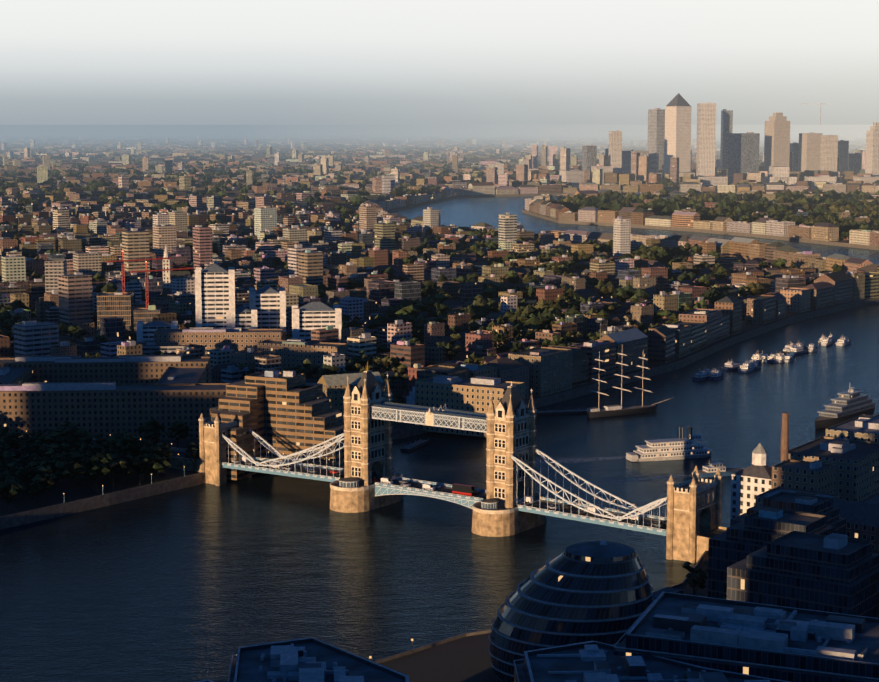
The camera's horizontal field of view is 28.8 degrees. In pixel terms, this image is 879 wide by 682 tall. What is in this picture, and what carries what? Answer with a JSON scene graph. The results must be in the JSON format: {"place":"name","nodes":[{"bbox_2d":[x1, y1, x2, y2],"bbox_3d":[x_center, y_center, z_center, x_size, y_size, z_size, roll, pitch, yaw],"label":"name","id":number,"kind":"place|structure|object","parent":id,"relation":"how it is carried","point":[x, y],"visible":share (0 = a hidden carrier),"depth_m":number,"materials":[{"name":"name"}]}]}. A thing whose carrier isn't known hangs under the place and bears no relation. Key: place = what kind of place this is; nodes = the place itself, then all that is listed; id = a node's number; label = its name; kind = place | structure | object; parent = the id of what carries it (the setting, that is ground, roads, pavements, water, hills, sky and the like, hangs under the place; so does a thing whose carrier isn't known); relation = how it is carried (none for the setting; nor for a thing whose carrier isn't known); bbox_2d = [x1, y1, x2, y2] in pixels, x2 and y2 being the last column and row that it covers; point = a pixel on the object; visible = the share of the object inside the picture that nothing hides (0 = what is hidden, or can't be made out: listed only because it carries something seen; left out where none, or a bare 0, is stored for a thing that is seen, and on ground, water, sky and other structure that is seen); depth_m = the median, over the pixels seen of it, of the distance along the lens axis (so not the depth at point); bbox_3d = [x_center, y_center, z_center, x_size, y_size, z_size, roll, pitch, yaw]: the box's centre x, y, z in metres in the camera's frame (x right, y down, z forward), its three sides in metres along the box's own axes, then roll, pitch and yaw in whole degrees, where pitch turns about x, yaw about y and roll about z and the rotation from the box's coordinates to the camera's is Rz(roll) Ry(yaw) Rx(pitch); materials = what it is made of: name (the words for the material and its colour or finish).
{"place":"outdoors","nodes":[
{"label":"outdoors","id":0,"kind":"place"},
{"bbox_2d":[0,125,874,681],"bbox_3d":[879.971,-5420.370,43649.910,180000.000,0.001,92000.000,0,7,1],"label":"ground","id":1,"kind":"structure","parent":0,"point":[466,659],"depth_m":815.54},
{"bbox_2d":[106,251,193,308],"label":"tower cranes","id":2,"kind":"object","parent":1,"relation":"on","point":[131,272],"visible":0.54,"depth_m":1335.41,"materials":[{"name":"metal"}]},
{"bbox_2d":[26,431,412,660],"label":"street lamps","id":3,"kind":"object","parent":1,"relation":"on","point":[370,657],"visible":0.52,"depth_m":781.30,"materials":[{"name":"black metal"}]},
{"bbox_2d":[0,245,524,479],"bbox_3d":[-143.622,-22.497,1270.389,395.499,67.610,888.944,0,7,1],"label":"buildings","id":4,"kind":"structure","parent":1,"relation":"on","point":[287,412],"depth_m":952.93,"materials":[{"name":"concrete"}]},
{"bbox_2d":[0,272,708,598],"bbox_3d":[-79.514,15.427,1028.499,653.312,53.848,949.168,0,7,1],"label":"city buildings","id":5,"kind":"structure","parent":1,"relation":"on","point":[73,301],"depth_m":1257.12,"materials":[{"name":"brick"}]},
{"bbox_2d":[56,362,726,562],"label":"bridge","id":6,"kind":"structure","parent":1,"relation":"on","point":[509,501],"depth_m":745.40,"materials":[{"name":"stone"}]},
{"bbox_2d":[0,128,872,192],"bbox_3d":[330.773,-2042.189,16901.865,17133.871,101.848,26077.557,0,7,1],"label":"distant city buildings","id":7,"kind":"structure","parent":1,"relation":"on","point":[556,158],"depth_m":7116.68,"materials":[{"name":"concrete"}]},
{"bbox_2d":[0,187,874,600],"bbox_3d":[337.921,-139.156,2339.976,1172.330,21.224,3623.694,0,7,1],"label":"riverside trees","id":8,"kind":"object","parent":1,"relation":"on","point":[38,463],"visible":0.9,"depth_m":809.34,"materials":[{"name":"green plant"}]},
{"bbox_2d":[0,174,878,314],"bbox_3d":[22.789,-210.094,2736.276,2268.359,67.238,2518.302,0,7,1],"label":"city buildings","id":9,"kind":"structure","parent":1,"relation":"on","point":[304,250],"depth_m":2017.18,"materials":[{"name":"brick"}]},
{"bbox_2d":[0,130,878,403],"bbox_3d":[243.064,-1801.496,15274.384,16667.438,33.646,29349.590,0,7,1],"label":"city trees","id":10,"kind":"object","parent":1,"relation":"on","point":[527,316],"visible":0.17,"depth_m":2084.52,"materials":[{"name":"green plant"}]},
{"bbox_2d":[0,192,878,663],"bbox_3d":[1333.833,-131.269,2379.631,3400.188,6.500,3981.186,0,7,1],"label":"embankment walls","id":11,"kind":"structure","parent":1,"relation":"on","point":[50,512],"depth_m":1097.40,"materials":[{"name":"stone"}]},
{"bbox_2d":[197,412,878,681],"bbox_3d":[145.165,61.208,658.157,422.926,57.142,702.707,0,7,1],"label":"riverside buildings","id":12,"kind":"structure","parent":1,"relation":"on","point":[793,563],"depth_m":507.83,"materials":[{"name":"metal"}]},
{"bbox_2d":[317,182,878,423],"bbox_3d":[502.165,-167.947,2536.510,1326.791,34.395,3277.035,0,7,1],"label":"riverside buildings","id":13,"kind":"structure","parent":1,"relation":"on","point":[544,371],"depth_m":1607.85,"materials":[{"name":"stone"}]},
{"bbox_2d":[489,93,878,188],"bbox_3d":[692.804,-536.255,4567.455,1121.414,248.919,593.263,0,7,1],"label":"skyscrapers","id":14,"kind":"structure","parent":1,"relation":"on","point":[669,130],"depth_m":4558.82,"materials":[{"name":"concrete"}]},
{"bbox_2d":[0,196,878,681],"bbox_3d":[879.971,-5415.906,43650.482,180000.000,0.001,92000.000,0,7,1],"label":"river water","id":15,"kind":"structure","parent":0,"point":[200,582],"depth_m":719.30,"materials":[{"name":"blue liquid"}]},
{"bbox_2d":[400,408,586,451],"bbox_3d":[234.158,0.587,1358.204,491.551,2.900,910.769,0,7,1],"label":"pier pontoons","id":16,"kind":"object","parent":15,"relation":"on","point":[414,445],"visible":0.58,"depth_m":1026.04,"materials":[{"name":"white metal"}]},
{"bbox_2d":[424,456,691,486],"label":"boat wakes","id":17,"kind":"object","parent":15,"relation":"on","point":[668,476],"visible":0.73,"depth_m":870.94,"materials":[{"name":"white liquid"}]},
{"bbox_2d":[586,345,673,417],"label":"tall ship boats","id":18,"kind":"object","parent":15,"relation":"on","point":[608,411],"visible":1,"depth_m":1025.48,"materials":[{"name":"brown wood"}]},
{"bbox_2d":[626,426,711,461],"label":"paddle steamer","id":19,"kind":"object","parent":15,"relation":"on","point":[679,448],"visible":1,"depth_m":890.32,"materials":[{"name":"white metal"}]},
{"bbox_2d":[692,333,850,477],"bbox_3d":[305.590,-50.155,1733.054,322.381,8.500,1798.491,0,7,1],"label":"moored boats","id":20,"kind":"object","parent":15,"relation":"on","point":[790,351],"visible":0.88,"depth_m":1217.22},
{"bbox_2d":[815,384,876,428],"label":"superyacht","id":21,"kind":"object","parent":15,"relation":"on","point":[850,403],"visible":0.96,"depth_m":1000.08,"materials":[{"name":"white metal"}]},
{"bbox_2d":[0,0,878,124],"label":"sky","id":22,"kind":"structure","parent":0,"point":[63,62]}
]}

